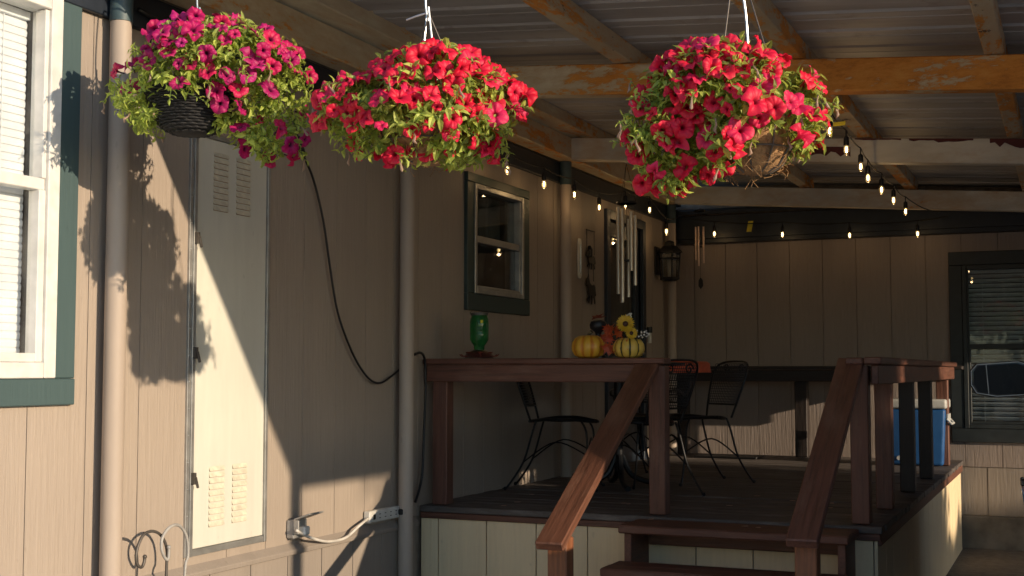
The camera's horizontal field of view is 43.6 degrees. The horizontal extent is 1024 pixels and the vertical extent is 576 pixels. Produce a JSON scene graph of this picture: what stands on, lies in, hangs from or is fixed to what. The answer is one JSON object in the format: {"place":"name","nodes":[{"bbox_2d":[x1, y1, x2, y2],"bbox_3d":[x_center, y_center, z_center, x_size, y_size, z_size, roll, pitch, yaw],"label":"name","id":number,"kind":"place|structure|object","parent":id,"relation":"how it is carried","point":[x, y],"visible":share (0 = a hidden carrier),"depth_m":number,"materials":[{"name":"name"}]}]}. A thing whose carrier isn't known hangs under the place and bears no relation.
{"place":"outdoors","nodes":[
{"label":"outdoors","id":0,"kind":"place"},
{"bbox_2d":[946,548,1023,575],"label":"ground","id":1,"kind":"structure","parent":0,"point":[980,562],"depth_m":10.29,"materials":[{"name":"grey concrete"}]},
{"bbox_2d":[134,530,167,575],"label":"shepherd hook","id":2,"kind":"object","parent":1,"relation":"on","point":[145,556],"visible":1,"depth_m":4.97,"materials":[{"name":"metal"}]},
{"bbox_2d":[160,523,189,575],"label":"shepherd hook","id":3,"kind":"object","parent":1,"relation":"on","point":[168,547],"visible":1,"depth_m":5.11,"materials":[{"name":"white metal"}]},
{"bbox_2d":[0,0,680,575],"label":"mobile home","id":4,"kind":"object","parent":1,"relation":"on","point":[260,408],"visible":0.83,"depth_m":5.95,"materials":[{"name":"beige"}]},
{"bbox_2d":[0,0,81,406],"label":"window","id":5,"kind":"structure","parent":4,"relation":"in","point":[40,40],"depth_m":4.78,"materials":[{"name":"white metal"}]},
{"bbox_2d":[137,7,342,99],"bbox_3d":[-0.964,-0.995,6.500,0.018,0.138,2.802,-2,-4,24],"label":"eave cable","id":6,"kind":"object","parent":4,"relation":"attached to","point":[145,13],"visible":0.08,"depth_m":5.29,"materials":[{"name":"black rubber"}]},
{"bbox_2d":[287,511,323,538],"bbox_3d":[-1.006,1.149,6.210,0.134,0.127,0.131,-2,-4,24],"label":"outdoor outlet","id":7,"kind":"object","parent":4,"relation":"attached to","point":[299,523],"visible":0.97,"depth_m":6.18,"materials":[{"name":"white plastic"}]},
{"bbox_2d":[285,68,398,383],"bbox_3d":[-0.855,-0.312,6.708,0.044,1.636,1.248,-2,-4,24],"label":"hanging cable","id":8,"kind":"object","parent":4,"relation":"hanging from","point":[333,290],"visible":0.79,"depth_m":6.56,"materials":[{"name":"black rubber"}]},
{"bbox_2d":[295,505,402,542],"bbox_3d":[-0.844,1.241,6.641,0.075,0.118,1.093,-2,-4,24],"label":"power strip","id":9,"kind":"object","parent":4,"relation":"attached to","point":[382,514],"visible":1,"depth_m":6.87,"materials":[{"name":"white plastic"}]},
{"bbox_2d":[414,351,426,502],"bbox_3d":[-0.532,0.799,7.376,0.026,0.867,0.159,-2,-4,24],"label":"extension lead","id":10,"kind":"object","parent":4,"relation":"attached to","point":[424,418],"visible":0.99,"depth_m":7.43,"materials":[{"name":"black rubber"}]},
{"bbox_2d":[464,171,529,315],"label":"window","id":11,"kind":"structure","parent":4,"relation":"in","point":[485,198],"depth_m":8.76,"materials":[{"name":"metal"}]},
{"bbox_2d":[577,238,581,277],"bbox_3d":[0.529,-0.231,9.955,0.026,0.310,0.070,-2,-4,24],"label":"thermometer","id":12,"kind":"object","parent":4,"relation":"attached to","point":[579,258],"visible":1,"depth_m":9.94,"materials":[{"name":"white plastic"}]},
{"bbox_2d":[586,229,595,304],"bbox_3d":[0.625,-0.165,10.156,0.044,0.591,0.231,-2,-4,24],"label":"wall ornament","id":13,"kind":"object","parent":4,"relation":"attached to","point":[591,288],"depth_m":10.13,"materials":[{"name":"black metal"}]},
{"bbox_2d":[604,208,646,466],"bbox_3d":[0.944,0.444,10.953,0.179,2.140,1.040,-2,-4,24],"label":"door","id":14,"kind":"structure","parent":4,"relation":"in","point":[613,308],"depth_m":11.09,"materials":[{"name":"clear glass"}]},
{"bbox_2d":[647,327,651,342],"bbox_3d":[1.217,0.419,11.430,0.076,0.145,0.052,-2,-4,24],"label":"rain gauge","id":15,"kind":"object","parent":4,"relation":"attached to","point":[649,330],"visible":0.88,"depth_m":11.41,"materials":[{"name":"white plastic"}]},
{"bbox_2d":[654,240,682,281],"bbox_3d":[1.448,-0.250,11.778,0.255,0.375,0.216,-2,-4,24],"label":"wall lantern","id":16,"kind":"object","parent":4,"relation":"attached to","point":[669,247],"depth_m":11.75,"materials":[{"name":"black metal"}]},
{"bbox_2d":[99,0,1023,575],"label":"carport roof","id":17,"kind":"structure","parent":1,"relation":"on","point":[927,92],"depth_m":6.68,"materials":[{"name":"metal"}]},
{"bbox_2d":[99,0,317,171],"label":"hanging flower basket","id":18,"kind":"object","parent":17,"relation":"hanging from","point":[196,98],"visible":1,"depth_m":4.56,"materials":[{"name":"wicker"}]},
{"bbox_2d":[308,0,537,176],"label":"hanging flower basket","id":19,"kind":"object","parent":17,"relation":"hanging from","point":[408,115],"visible":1,"depth_m":4.18,"materials":[{"name":"plant"}]},
{"bbox_2d":[500,148,678,232],"bbox_3d":[0.652,-0.728,9.822,0.052,0.294,4.602,-2,-4,24],"label":"string light","id":20,"kind":"object","parent":17,"relation":"hanging from","point":[574,187],"visible":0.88,"depth_m":9.57,"materials":[{"name":"black plastic"}]},
{"bbox_2d":[616,164,636,337],"bbox_3d":[0.814,-0.259,9.086,0.150,1.258,0.150,-2,-4,24],"label":"wind chime","id":21,"kind":"object","parent":17,"relation":"hanging from","point":[630,260],"visible":0.92,"depth_m":9.08,"materials":[{"name":"silver metal"}]},
{"bbox_2d":[694,208,705,288],"bbox_3d":[1.721,-0.361,11.692,0.100,0.742,0.100,-2,-4,24],"label":"wind chime","id":22,"kind":"object","parent":17,"relation":"hanging from","point":[700,283],"visible":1,"depth_m":11.67,"materials":[{"name":"black metal"}]},
{"bbox_2d":[610,0,843,203],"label":"hanging flower basket","id":23,"kind":"object","parent":17,"relation":"hanging from","point":[732,114],"visible":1,"depth_m":3.79,"materials":[{"name":"plant"}]},
{"bbox_2d":[683,215,947,236],"bbox_3d":[2.704,-0.558,11.556,2.353,0.271,0.122,-2,-4,24],"label":"string light","id":24,"kind":"object","parent":17,"relation":"hanging from","point":[849,228],"visible":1,"depth_m":11.57,"materials":[{"name":"black plastic"}]},
{"bbox_2d":[747,221,752,231],"bbox_3d":[2.202,-0.570,11.847,0.065,0.100,0.003,-2,-4,24],"label":"yellow ribbon","id":25,"kind":"object","parent":24,"relation":"hanging from","point":[749,227],"visible":1,"depth_m":11.85,"materials":[{"name":"yellow fabric"}]},
{"bbox_2d":[812,109,939,213],"bbox_3d":[2.420,-0.744,8.504,0.161,0.251,5.405,-2,-4,25],"label":"string light","id":26,"kind":"object","parent":17,"relation":"hanging from","point":[867,167],"visible":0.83,"depth_m":8.21,"materials":[{"name":"black plastic"}]},
{"bbox_2d":[833,121,845,125],"bbox_3d":[1.820,-0.913,7.116,0.068,0.024,0.003,-2,-4,24],"label":"yellow tag","id":27,"kind":"object","parent":26,"relation":"attached to","point":[838,123],"visible":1,"depth_m":7.12,"materials":[{"name":"yellow plastic"}]},
{"bbox_2d":[420,357,963,575],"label":"porch deck","id":28,"kind":"structure","parent":1,"relation":"on","point":[905,515],"depth_m":7.15,"materials":[{"name":"brown wood"}]},
{"bbox_2d":[460,311,498,357],"bbox_3d":[-0.191,0.270,7.442,0.255,0.273,0.222,-2,-4,24],"label":"hummingbird feeder","id":29,"kind":"object","parent":28,"relation":"on","point":[479,330],"visible":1,"depth_m":7.40,"materials":[{"name":"green glass"}]},
{"bbox_2d":[503,364,604,491],"bbox_3d":[0.283,0.902,8.497,0.624,0.852,0.479,-1,-4,11],"label":"patio chair","id":30,"kind":"object","parent":28,"relation":"on","point":[526,403],"visible":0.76,"depth_m":8.42,"materials":[{"name":"black metal"}]},
{"bbox_2d":[571,330,604,357],"bbox_3d":[0.430,0.315,7.167,0.196,0.156,0.192,-2,-4,24],"label":"pumpkin","id":31,"kind":"object","parent":28,"relation":"on","point":[588,345],"visible":0.95,"depth_m":7.09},
{"bbox_2d":[589,314,606,357],"bbox_3d":[0.483,0.267,7.186,0.103,0.253,0.100,-2,-4,24],"label":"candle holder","id":32,"kind":"object","parent":28,"relation":"on","point":[596,327],"visible":0.71,"depth_m":7.16,"materials":[{"name":"black metal"}]},
{"bbox_2d":[600,313,649,357],"bbox_3d":[0.600,0.265,7.049,0.309,0.256,0.114,-2,-4,24],"label":"autumn arrangement","id":33,"kind":"object","parent":28,"relation":"on","point":[625,323],"visible":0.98,"depth_m":7.04,"materials":[{"name":"multicoloured plant"}]},
{"bbox_2d":[568,363,683,491],"bbox_3d":[0.717,0.917,8.594,1.060,0.834,1.060,-2,-4,24],"label":"patio table","id":34,"kind":"object","parent":28,"relation":"on","point":[618,464],"visible":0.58,"depth_m":8.56,"materials":[{"name":"black metal"}]},
{"bbox_2d":[669,361,710,372],"bbox_3d":[0.794,0.539,8.720,1.109,0.074,1.109,-2,-4,24],"label":"tablecloth","id":35,"kind":"object","parent":34,"relation":"on","point":[704,366],"visible":0.2,"depth_m":8.39,"materials":[{"name":"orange fabric"}]},
{"bbox_2d":[613,338,644,357],"bbox_3d":[0.645,0.317,7.073,0.173,0.138,0.175,-2,-4,24],"label":"pumpkin","id":36,"kind":"object","parent":28,"relation":"on","point":[635,347],"visible":0.9,"depth_m":7.01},
{"bbox_2d":[607,373,692,477],"bbox_3d":[1.023,0.960,9.397,0.489,0.852,0.624,-2,-4,32],"label":"patio chair","id":37,"kind":"object","parent":28,"relation":"on","point":[639,415],"visible":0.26,"depth_m":9.48,"materials":[{"name":"black metal"}]},
{"bbox_2d":[618,359,705,495],"bbox_3d":[0.854,0.874,8.073,0.479,0.852,0.624,3,-5,-42],"label":"patio chair","id":38,"kind":"object","parent":28,"relation":"on","point":[641,422],"visible":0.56,"depth_m":7.98,"materials":[{"name":"black metal"}]},
{"bbox_2d":[669,360,755,486],"bbox_3d":[1.328,0.930,8.943,0.624,0.852,0.479,2,-4,-24],"label":"patio chair","id":39,"kind":"object","parent":28,"relation":"on","point":[677,417],"visible":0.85,"depth_m":9.00,"materials":[{"name":"black metal"}]},
{"bbox_2d":[693,453,763,458],"bbox_3d":[1.942,1.505,11.454,0.570,0.018,0.320,-2,-4,24],"label":"doormat","id":40,"kind":"object","parent":28,"relation":"on","point":[731,456],"visible":1,"depth_m":11.38,"materials":[{"name":"black rubber"}]},
{"bbox_2d":[893,398,954,465],"bbox_3d":[3.383,1.191,10.638,0.549,0.540,0.435,-2,-4,24],"label":"ice chest","id":41,"kind":"object","parent":28,"relation":"on","point":[939,414],"visible":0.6,"depth_m":10.42,"materials":[{"name":"blue plastic"}]},
{"bbox_2d":[676,184,1023,550],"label":"house wing","id":42,"kind":"structure","parent":1,"relation":"on","point":[949,287],"depth_m":11.72,"materials":[{"name":"beige wood"}]},
{"bbox_2d":[948,250,1023,442],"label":"window","id":43,"kind":"structure","parent":42,"relation":"in","point":[986,293],"depth_m":11.32,"materials":[{"name":"wood"}]},
{"bbox_2d":[970,360,1023,507],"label":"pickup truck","id":44,"kind":"object","parent":1,"relation":"on","point":[999,379],"visible":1,"depth_m":6.44,"materials":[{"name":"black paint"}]}
]}

